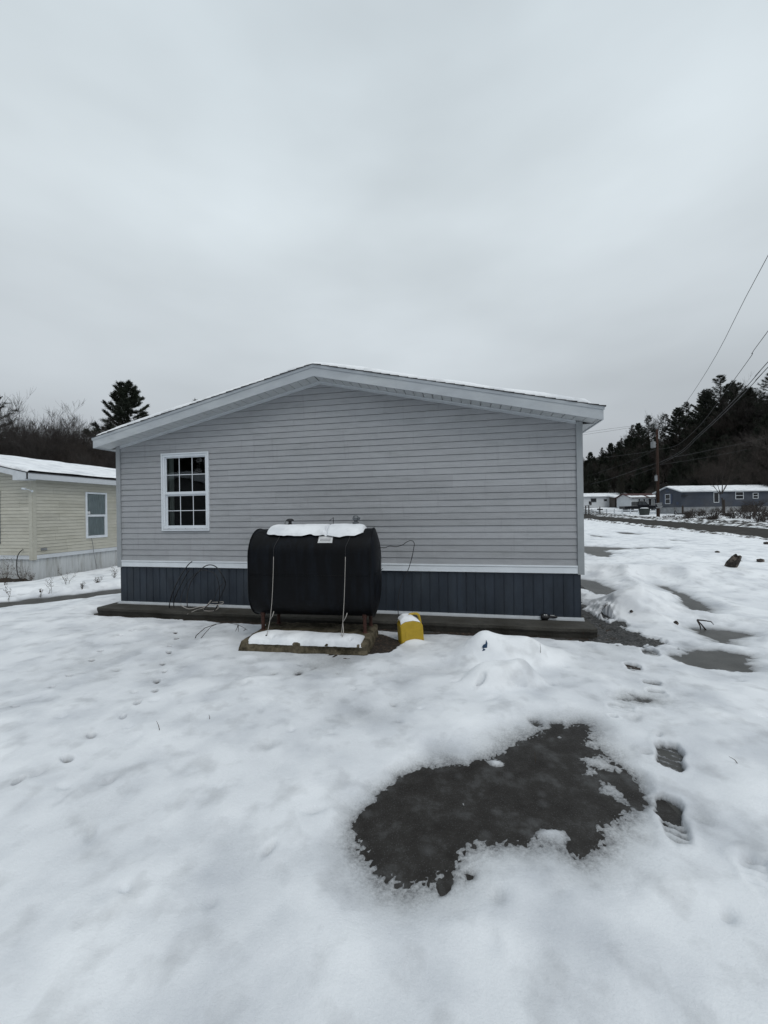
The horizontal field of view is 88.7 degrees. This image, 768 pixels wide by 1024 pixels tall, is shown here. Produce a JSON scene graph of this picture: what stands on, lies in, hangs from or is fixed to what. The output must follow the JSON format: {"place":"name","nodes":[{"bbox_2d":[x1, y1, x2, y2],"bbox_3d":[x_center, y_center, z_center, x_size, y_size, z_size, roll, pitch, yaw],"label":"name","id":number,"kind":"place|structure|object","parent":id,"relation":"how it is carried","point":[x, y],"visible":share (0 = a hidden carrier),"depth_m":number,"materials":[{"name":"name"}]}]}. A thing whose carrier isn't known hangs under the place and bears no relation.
{"place":"outdoors","nodes":[
{"label":"outdoors","id":0,"kind":"place"},
{"bbox_2d":[0,516,683,816],"bbox_3d":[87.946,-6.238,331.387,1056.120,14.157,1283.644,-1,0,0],"label":"ground","id":1,"kind":"structure","parent":0,"point":[663,752],"depth_m":8.61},
{"bbox_2d":[0,555,19,584],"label":"dead weed","id":2,"kind":"object","parent":1,"relation":"on","point":[11,574],"visible":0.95,"depth_m":10.56,"materials":[{"name":"brown plant"}]},
{"bbox_2d":[0,395,20,436],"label":"bare tree","id":3,"kind":"object","parent":1,"relation":"on","point":[3,406],"visible":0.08,"depth_m":35.29,"materials":[{"name":"plant"}]},
{"bbox_2d":[0,578,29,582],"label":"flower bed soil","id":4,"kind":"structure","parent":1,"relation":"on","point":[12,580],"depth_m":11.37,"materials":[{"name":"brown soil"}]},
{"bbox_2d":[0,416,43,456],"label":"bare tree","id":5,"kind":"object","parent":1,"relation":"on","point":[10,452],"visible":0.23,"depth_m":30.84,"materials":[{"name":"brown plant"}]},
{"bbox_2d":[0,417,47,459],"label":"bare tree","id":6,"kind":"object","parent":1,"relation":"on","point":[18,441],"visible":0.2,"depth_m":30.66,"materials":[{"name":"brown plant"}]},
{"bbox_2d":[0,415,54,452],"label":"bare tree","id":7,"kind":"object","parent":1,"relation":"on","point":[18,430],"visible":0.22,"depth_m":31.95,"materials":[{"name":"brown plant"}]},
{"bbox_2d":[0,387,55,456],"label":"bare tree","id":8,"kind":"object","parent":1,"relation":"on","point":[18,422],"visible":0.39,"depth_m":31.61,"materials":[{"name":"brown plant"}]},
{"bbox_2d":[0,416,91,458],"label":"bare tree","id":9,"kind":"object","parent":1,"relation":"on","point":[39,436],"visible":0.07,"depth_m":33.88,"materials":[{"name":"brown plant"}]},
{"bbox_2d":[0,400,96,462],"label":"bare tree","id":10,"kind":"object","parent":1,"relation":"on","point":[74,419],"visible":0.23,"depth_m":32.12,"materials":[{"name":"brown plant"}]},
{"bbox_2d":[0,395,97,463],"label":"bare tree","id":11,"kind":"object","parent":1,"relation":"on","point":[32,450],"visible":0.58,"depth_m":29.79,"materials":[{"name":"brown plant"}]},
{"bbox_2d":[26,407,80,459],"bbox_3d":[-29.085,-3.170,35.035,5.074,12.134,5.288,-1,0,15],"label":"bare tree","id":12,"kind":"object","parent":1,"relation":"on","point":[58,432],"visible":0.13,"depth_m":33.81,"materials":[{"name":"brown plant"}]},
{"bbox_2d":[0,455,116,580],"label":"mobile home","id":13,"kind":"object","parent":1,"relation":"on","point":[66,509],"visible":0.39,"depth_m":12.24,"materials":[{"name":"beige plastic"}]},
{"bbox_2d":[85,492,107,537],"bbox_3d":[-9.886,0.107,13.501,0.063,1.751,0.998,-1,0,11],"label":"window","id":14,"kind":"structure","parent":13,"relation":"in","point":[95,503],"depth_m":13.51,"materials":[{"name":"white plastic"}]},
{"bbox_2d":[9,419,119,462],"bbox_3d":[-29.238,-2.971,36.188,11.530,11.800,9.519,-1,0,33],"label":"bare tree","id":15,"kind":"object","parent":1,"relation":"on","point":[73,444],"visible":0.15,"depth_m":34.60,"materials":[{"name":"brown plant"}]},
{"bbox_2d":[34,425,102,465],"bbox_3d":[-26.725,-2.646,35.250,7.370,10.964,8.055,-1,0,39],"label":"bare tree","id":16,"kind":"object","parent":1,"relation":"on","point":[67,449],"visible":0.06,"depth_m":33.83,"materials":[{"name":"brown plant"}]},
{"bbox_2d":[50,419,96,463],"bbox_3d":[-25.555,-2.435,32.511,4.395,10.511,4.581,-1,0,15],"label":"bare tree","id":17,"kind":"object","parent":1,"relation":"on","point":[76,438],"visible":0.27,"depth_m":31.61,"materials":[{"name":"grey plant"}]},
{"bbox_2d":[59,428,115,468],"bbox_3d":[-21.408,-1.915,32.897,9.159,9.373,7.561,-1,0,-40],"label":"bare tree","id":18,"kind":"object","parent":1,"relation":"on","point":[87,456],"visible":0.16,"depth_m":29.45,"materials":[{"name":"brown plant"}]},
{"bbox_2d":[72,414,115,468],"bbox_3d":[-21.299,-2.140,30.505,6.206,9.765,5.435,-1,0,42],"label":"bare tree","id":19,"kind":"object","parent":1,"relation":"on","point":[90,447],"visible":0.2,"depth_m":28.50,"materials":[{"name":"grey plant"}]},
{"bbox_2d":[83,379,149,459],"bbox_3d":[-26.104,-5.316,39.807,8.119,15.976,8.252,-1,0,-16],"label":"pine tree","id":20,"kind":"object","parent":1,"relation":"on","point":[122,398],"visible":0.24,"depth_m":38.72,"materials":[{"name":"green plant"}]},
{"bbox_2d":[238,622,377,655],"bbox_3d":[-0.940,1.655,5.214,1.646,0.273,0.904,-1,0,8],"label":"concrete pad","id":21,"kind":"object","parent":1,"relation":"on","point":[310,638],"visible":0.95,"depth_m":4.86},
{"bbox_2d":[247,515,382,632],"bbox_3d":[-0.919,0.824,5.382,1.804,1.545,0.708,-1,0,8],"label":"oil tank","id":22,"kind":"object","parent":21,"relation":"on","point":[310,574],"visible":1,"depth_m":5.08,"materials":[{"name":"black metal"}]},
{"bbox_2d":[265,536,279,635],"bbox_3d":[-1.367,0.918,5.324,0.073,1.383,0.849,-1,0,13],"label":"tie down wire","id":23,"kind":"object","parent":22,"relation":"attached to","point":[272,587],"visible":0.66,"depth_m":5.09,"materials":[{"name":"grey metal"}]},
{"bbox_2d":[341,537,349,636],"bbox_3d":[-0.421,0.904,5.191,0.073,1.383,0.849,-1,0,13],"label":"tie down wire","id":24,"kind":"object","parent":22,"relation":"attached to","point":[344,594],"visible":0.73,"depth_m":4.95,"materials":[{"name":"grey metal"}]},
{"bbox_2d":[380,540,414,616],"bbox_3d":[0.150,0.904,5.279,0.547,1.053,0.046,-1,0,20],"label":"fuel line","id":25,"kind":"object","parent":22,"relation":"attached to","point":[409,565],"visible":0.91,"depth_m":5.23,"materials":[{"name":"black rubber"}]},
{"bbox_2d":[97,602,597,638],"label":"concrete slab","id":26,"kind":"structure","parent":1,"relation":"on","point":[586,629],"depth_m":6.07,"materials":[{"name":"grey concrete"}]},
{"bbox_2d":[90,362,605,620],"bbox_3d":[0.471,-0.410,14.296,8.660,4.104,16.348,-1,0,11],"label":"mobile home","id":27,"kind":"object","parent":26,"relation":"on","point":[474,492],"visible":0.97,"depth_m":6.38,"materials":[{"name":"grey plastic"}]},
{"bbox_2d":[161,451,210,530],"bbox_3d":[-3.595,-0.368,7.162,0.975,1.417,0.125,-1,0,11],"label":"window","id":28,"kind":"structure","parent":27,"relation":"in","point":[167,459],"depth_m":7.18,"materials":[{"name":"white plastic"}]},
{"bbox_2d":[94,613,640,670],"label":"soil","id":29,"kind":"structure","parent":1,"relation":"on","point":[384,644],"depth_m":5.34,"materials":[{"name":"brown soil"}]},
{"bbox_2d":[169,561,225,617],"bbox_3d":[-3.252,1.342,6.766,1.209,0.993,0.215,-1,0,12],"label":"cable coil","id":30,"kind":"object","parent":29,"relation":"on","point":[209,603],"visible":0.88,"depth_m":6.74,"materials":[{"name":"black rubber"}]},
{"bbox_2d":[397,612,423,643],"bbox_3d":[0.348,1.536,5.191,0.321,0.405,0.174,-4,1,-14],"label":"fuel can","id":31,"kind":"object","parent":29,"relation":"on","point":[409,626],"visible":0.98,"depth_m":5.11,"materials":[{"name":"yellow plastic"}]},
{"bbox_2d":[0,507,767,1023],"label":"snow","id":32,"kind":"structure","parent":1,"relation":"on","point":[194,857],"depth_m":2.15,"materials":[{"name":"white snow"}]},
{"bbox_2d":[724,554,741,567],"bbox_3d":[8.058,1.196,9.050,0.392,0.456,0.272,7,28,0],"label":"rock","id":33,"kind":"object","parent":32,"relation":"on","point":[734,560],"visible":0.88,"depth_m":9.00,"materials":[{"name":"brown stone"}]},
{"bbox_2d":[744,499,767,511],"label":"shrub","id":34,"kind":"object","parent":32,"relation":"on","point":[758,504],"visible":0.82,"depth_m":45.82,"materials":[{"name":"brown plant"}]},
{"bbox_2d":[351,724,680,895],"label":"puddle","id":35,"kind":"object","parent":1,"relation":"on","point":[422,823],"visible":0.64,"depth_m":2.28,"materials":[{"name":"grey liquid"}]},
{"bbox_2d":[584,492,626,507],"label":"mobile home","id":36,"kind":"object","parent":1,"relation":"on","point":[606,499],"visible":0.3,"depth_m":80.00,"materials":[{"name":"grey paint"}]},
{"bbox_2d":[584,509,655,513],"bbox_3d":[36.345,0.189,61.999,0.160,1.649,11.196,-1,0,-44],"label":"rail fence","id":37,"kind":"object","parent":1,"relation":"on","point":[606,511],"visible":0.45,"depth_m":61.65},
{"bbox_2d":[581,586,679,649],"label":"gravel","id":38,"kind":"structure","parent":1,"relation":"on","point":[624,637],"depth_m":5.48,"materials":[{"name":"grey gravel"}]},
{"bbox_2d":[614,493,655,507],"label":"mobile home","id":39,"kind":"object","parent":1,"relation":"on","point":[628,499],"visible":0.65,"depth_m":72.78,"materials":[{"name":"grey paint"}]},
{"bbox_2d":[619,501,655,511],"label":"pickup truck","id":40,"kind":"object","parent":1,"relation":"on","point":[638,504],"visible":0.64,"depth_m":65.11,"materials":[{"name":"black paint"}]},
{"bbox_2d":[638,508,650,514],"bbox_3d":[37.108,-0.013,56.007,1.160,1.230,1.066,-1,0,-10],"label":"dumpster","id":41,"kind":"object","parent":1,"relation":"on","point":[644,511],"visible":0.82,"depth_m":55.62,"materials":[{"name":"grey metal"}]},
{"bbox_2d":[651,424,662,516],"bbox_3d":[33.212,-4.783,47.967,1.093,11.984,0.576,-1,0,0],"label":"utility pole","id":42,"kind":"object","parent":1,"relation":"on","point":[654,444],"visible":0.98,"depth_m":47.88,"materials":[{"name":"brown wood"}]},
{"bbox_2d":[658,256,767,428],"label":"power line","id":43,"kind":"object","parent":42,"relation":"attached to","point":[727,333],"visible":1,"depth_m":17.12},
{"bbox_2d":[584,519,767,539],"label":"snow bank","id":44,"kind":"structure","parent":1,"relation":"on","point":[708,532],"depth_m":24.80,"materials":[{"name":"white snow"}]},
{"bbox_2d":[586,510,767,528],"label":"snow bank","id":45,"kind":"structure","parent":1,"relation":"on","point":[743,523],"depth_m":35.87,"materials":[{"name":"white snow"}]},
{"bbox_2d":[652,485,767,513],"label":"mobile home","id":46,"kind":"object","parent":1,"relation":"on","point":[687,498],"visible":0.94,"depth_m":54.82,"materials":[{"name":"blue"}]},
{"bbox_2d":[700,506,728,516],"bbox_3d":[35.193,0.038,42.138,2.462,1.490,2.427,-1,0,-35],"label":"shrub","id":47,"kind":"object","parent":1,"relation":"on","point":[717,512],"visible":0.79,"depth_m":41.89,"materials":[{"name":"brown plant"}]},
{"bbox_2d":[683,437,750,507],"bbox_3d":[44.212,-4.583,50.909,7.689,10.466,7.035,-1,0,-27],"label":"bare tree","id":48,"kind":"object","parent":1,"relation":"on","point":[718,465],"visible":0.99,"depth_m":50.90,"materials":[{"name":"brown plant"}]},
{"bbox_2d":[716,506,747,518],"bbox_3d":[34.756,0.064,39.233,3.545,1.512,2.588,-1,0,-40],"label":"shrub","id":49,"kind":"object","parent":1,"relation":"on","point":[727,514],"visible":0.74,"depth_m":39.00,"materials":[{"name":"brown plant"}]},
{"bbox_2d":[721,469,767,485],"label":"bare tree","id":50,"kind":"object","parent":1,"relation":"on","point":[752,480],"visible":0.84,"depth_m":57.35,"materials":[{"name":"brown plant"}]},
{"bbox_2d":[729,506,764,518],"bbox_3d":[34.181,0.079,36.978,2.922,1.588,2.807,-1,0,-23],"label":"shrub","id":51,"kind":"object","parent":1,"relation":"on","point":[747,516],"visible":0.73,"depth_m":37.04,"materials":[{"name":"brown plant"}]},
{"bbox_2d":[742,506,767,519],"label":"shrub","id":52,"kind":"object","parent":1,"relation":"on","point":[763,511],"visible":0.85,"depth_m":35.07,"materials":[{"name":"brown plant"}]},
{"bbox_2d":[745,514,767,521],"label":"shrub","id":53,"kind":"object","parent":1,"relation":"on","point":[760,520],"visible":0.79,"depth_m":32.52,"materials":[{"name":"brown plant"}]},
{"bbox_2d":[0,0,767,459],"label":"sky","id":54,"kind":"structure","parent":0,"point":[199,199],"materials":[{"name":"grey"}]},
{"bbox_2d":[583,440,735,493],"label":"hill","id":55,"kind":"structure","parent":0,"point":[650,489],"depth_m":88.37,"materials":[{"name":"plant"}]},
{"bbox_2d":[584,481,600,492],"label":"spruce tree","id":56,"kind":"object","parent":55,"relation":"on","point":[593,488],"visible":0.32,"depth_m":85.39,"materials":[{"name":"green plant"}]},
{"bbox_2d":[596,473,609,492],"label":"pine tree","id":57,"kind":"object","parent":55,"relation":"on","point":[603,488],"visible":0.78,"depth_m":86.54,"materials":[{"name":"green plant"}]},
{"bbox_2d":[602,443,615,461],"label":"pine tree","id":58,"kind":"object","parent":55,"relation":"on","point":[609,453],"visible":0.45,"depth_m":109.33,"materials":[{"name":"green plant"}]},
{"bbox_2d":[610,465,617,492],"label":"pine tree","id":59,"kind":"object","parent":55,"relation":"on","point":[613,485],"visible":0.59,"depth_m":90.54,"materials":[{"name":"green plant"}]},
{"bbox_2d":[615,474,624,494],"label":"pine tree","id":60,"kind":"object","parent":55,"relation":"on","point":[621,483],"visible":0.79,"depth_m":80.61,"materials":[{"name":"green plant"}]},
{"bbox_2d":[615,471,631,493],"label":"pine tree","id":61,"kind":"object","parent":55,"relation":"on","point":[627,484],"visible":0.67,"depth_m":81.87,"materials":[{"name":"green plant"}]},
{"bbox_2d":[617,464,634,493],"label":"pine tree","id":62,"kind":"object","parent":55,"relation":"on","point":[629,486],"visible":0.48,"depth_m":86.05,"materials":[{"name":"green plant"}]},
{"bbox_2d":[629,437,641,459],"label":"pine tree","id":63,"kind":"object","parent":55,"relation":"on","point":[634,444],"visible":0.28,"depth_m":99.58,"materials":[{"name":"green plant"}]},
{"bbox_2d":[629,467,649,493],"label":"pine tree","id":64,"kind":"object","parent":55,"relation":"on","point":[640,483],"visible":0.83,"depth_m":78.97,"materials":[{"name":"green plant"}]},
{"bbox_2d":[629,423,651,443],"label":"pine tree","id":65,"kind":"object","parent":55,"relation":"on","point":[637,427],"visible":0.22,"depth_m":103.90,"materials":[{"name":"green plant"}]},
{"bbox_2d":[634,452,654,486],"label":"pine tree","id":66,"kind":"object","parent":55,"relation":"on","point":[645,462],"visible":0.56,"depth_m":86.36,"materials":[{"name":"green plant"}]},
{"bbox_2d":[637,415,662,447],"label":"pine tree","id":67,"kind":"object","parent":55,"relation":"on","point":[648,424],"visible":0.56,"depth_m":100.11,"materials":[{"name":"green plant"}]},
{"bbox_2d":[645,439,663,475],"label":"pine tree","id":68,"kind":"object","parent":55,"relation":"on","point":[651,449],"visible":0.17,"depth_m":91.25,"materials":[{"name":"green plant"}]},
{"bbox_2d":[655,414,670,446],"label":"pine tree","id":69,"kind":"object","parent":55,"relation":"on","point":[662,423],"visible":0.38,"depth_m":99.85,"materials":[{"name":"green plant"}]},
{"bbox_2d":[653,444,675,481],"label":"pine tree","id":70,"kind":"object","parent":55,"relation":"on","point":[666,450],"visible":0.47,"depth_m":86.15,"materials":[{"name":"green plant"}]},
{"bbox_2d":[659,430,686,455],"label":"bare tree","id":71,"kind":"object","parent":55,"relation":"on","point":[663,441],"visible":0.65,"depth_m":93.01,"materials":[{"name":"brown plant"}]},
{"bbox_2d":[661,407,688,459],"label":"pine tree","id":72,"kind":"object","parent":55,"relation":"on","point":[675,411],"visible":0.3,"depth_m":94.65,"materials":[{"name":"green plant"}]},
{"bbox_2d":[665,468,684,486],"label":"pine tree","id":73,"kind":"object","parent":55,"relation":"on","point":[674,475],"visible":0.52,"depth_m":73.18,"materials":[{"name":"green plant"}]},
{"bbox_2d":[669,460,688,484],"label":"pine tree","id":74,"kind":"object","parent":55,"relation":"on","point":[680,468],"visible":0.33,"depth_m":75.18,"materials":[{"name":"green plant"}]},
{"bbox_2d":[670,401,696,451],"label":"pine tree","id":75,"kind":"object","parent":55,"relation":"on","point":[685,411],"visible":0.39,"depth_m":92.34,"materials":[{"name":"green plant"}]},
{"bbox_2d":[676,420,697,453],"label":"pine tree","id":76,"kind":"object","parent":55,"relation":"on","point":[683,439],"visible":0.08,"depth_m":90.02,"materials":[{"name":"green plant"}]},
{"bbox_2d":[683,455,694,483],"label":"pine tree","id":77,"kind":"object","parent":55,"relation":"on","point":[690,461],"visible":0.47,"depth_m":74.99,"materials":[{"name":"green plant"}]},
{"bbox_2d":[685,462,707,485],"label":"pine tree","id":78,"kind":"object","parent":55,"relation":"on","point":[697,464],"visible":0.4,"depth_m":70.84,"materials":[{"name":"green plant"}]},
{"bbox_2d":[686,438,706,466],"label":"pine tree","id":79,"kind":"object","parent":55,"relation":"on","point":[694,441],"visible":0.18,"depth_m":80.99,"materials":[{"name":"green plant"}]},
{"bbox_2d":[683,462,714,485],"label":"bare tree","id":80,"kind":"object","parent":55,"relation":"on","point":[697,473],"visible":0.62,"depth_m":66.17,"materials":[{"name":"brown plant"}]},
{"bbox_2d":[678,391,719,448],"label":"pine tree","id":81,"kind":"object","parent":55,"relation":"on","point":[696,430],"visible":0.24,"depth_m":87.11,"materials":[{"name":"green plant"}]},
{"bbox_2d":[684,389,718,450],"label":"pine tree","id":82,"kind":"object","parent":55,"relation":"on","point":[704,394],"visible":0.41,"depth_m":85.76,"materials":[{"name":"green plant"}]},
{"bbox_2d":[692,422,722,454],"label":"pine tree","id":83,"kind":"object","parent":55,"relation":"on","point":[706,424],"visible":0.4,"depth_m":81.92,"materials":[{"name":"green plant"}]},
{"bbox_2d":[694,375,737,460],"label":"pine tree","id":84,"kind":"object","parent":55,"relation":"on","point":[717,381],"visible":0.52,"depth_m":83.48,"materials":[{"name":"green plant"}]},
{"bbox_2d":[679,414,757,445],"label":"bare tree","id":85,"kind":"object","parent":55,"relation":"on","point":[723,421],"visible":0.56,"depth_m":79.94,"materials":[{"name":"brown plant"}]},
{"bbox_2d":[709,465,733,484],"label":"bare tree","id":86,"kind":"object","parent":55,"relation":"on","point":[719,477],"visible":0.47,"depth_m":63.42,"materials":[{"name":"brown plant"}]},
{"bbox_2d":[696,464,751,484],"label":"bare tree","id":87,"kind":"object","parent":55,"relation":"on","point":[728,473],"visible":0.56,"depth_m":62.20,"materials":[{"name":"brown plant"}]},
{"bbox_2d":[711,435,740,475],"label":"pine tree","id":88,"kind":"object","parent":55,"relation":"on","point":[723,440],"visible":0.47,"depth_m":73.13,"materials":[{"name":"green plant"}]},
{"bbox_2d":[704,383,748,459],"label":"pine tree","id":89,"kind":"object","parent":55,"relation":"on","point":[721,406],"visible":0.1,"depth_m":83.27,"materials":[{"name":"green plant"}]},
{"bbox_2d":[704,400,762,465],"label":"bare tree","id":90,"kind":"object","parent":55,"relation":"on","point":[742,413],"visible":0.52,"depth_m":79.59,"materials":[{"name":"brown plant"}]},
{"bbox_2d":[714,405,756,467],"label":"pine tree","id":91,"kind":"object","parent":55,"relation":"on","point":[732,429],"visible":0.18,"depth_m":79.97,"materials":[{"name":"green plant"}]},
{"bbox_2d":[708,382,764,457],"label":"pine tree","id":92,"kind":"object","parent":55,"relation":"on","point":[737,390],"visible":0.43,"depth_m":79.25,"materials":[{"name":"green plant"}]},
{"bbox_2d":[712,375,765,450],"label":"pine tree","id":93,"kind":"object","parent":55,"relation":"on","point":[735,413],"visible":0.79,"depth_m":78.37,"materials":[{"name":"green plant"}]},
{"bbox_2d":[713,434,766,457],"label":"bare tree","id":94,"kind":"object","parent":55,"relation":"on","point":[740,444],"visible":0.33,"depth_m":71.28,"materials":[{"name":"brown plant"}]},
{"bbox_2d":[717,442,766,457],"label":"bare tree","id":95,"kind":"object","parent":55,"relation":"on","point":[741,449],"visible":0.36,"depth_m":68.61,"materials":[{"name":"brown plant"}]},
{"bbox_2d":[736,450,757,484],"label":"pine tree","id":96,"kind":"object","parent":55,"relation":"on","point":[746,451],"visible":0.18,"depth_m":65.94,"materials":[{"name":"green plant"}]},
{"bbox_2d":[734,416,761,439],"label":"bare tree","id":97,"kind":"object","parent":55,"relation":"on","point":[748,433],"visible":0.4,"depth_m":76.52,"materials":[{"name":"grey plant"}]},
{"bbox_2d":[735,397,763,441],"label":"bare tree","id":98,"kind":"object","parent":55,"relation":"on","point":[750,416],"visible":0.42,"depth_m":75.53,"materials":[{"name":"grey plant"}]},
{"bbox_2d":[732,421,767,457],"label":"bare tree","id":99,"kind":"object","parent":55,"relation":"on","point":[753,440],"visible":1,"depth_m":44.44,"materials":[{"name":"brown plant"}]},
{"bbox_2d":[733,387,766,445],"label":"pine tree","id":100,"kind":"object","parent":55,"relation":"on","point":[750,389],"visible":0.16,"depth_m":79.26,"materials":[{"name":"green plant"}]},
{"bbox_2d":[734,447,767,484],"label":"bare tree","id":101,"kind":"object","parent":55,"relation":"on","point":[757,469],"visible":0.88,"depth_m":58.27,"materials":[{"name":"brown plant"}]},
{"bbox_2d":[745,373,767,446],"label":"pine tree","id":102,"kind":"object","parent":55,"relation":"on","point":[765,382],"visible":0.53,"depth_m":74.54,"materials":[{"name":"green plant"}]},
{"bbox_2d":[749,414,767,468],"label":"pine tree","id":103,"kind":"object","parent":55,"relation":"on","point":[765,418],"visible":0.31,"depth_m":71.82,"materials":[{"name":"green plant"}]},
{"bbox_2d":[581,547,752,671],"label":"driveway","id":104,"kind":"structure","parent":0,"point":[722,660],"depth_m":5.09,"materials":[{"name":"grey asphalt"}]},
{"bbox_2d":[584,514,767,537],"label":"road","id":105,"kind":"structure","parent":0,"point":[759,532],"depth_m":30.17,"materials":[{"name":"grey asphalt"}]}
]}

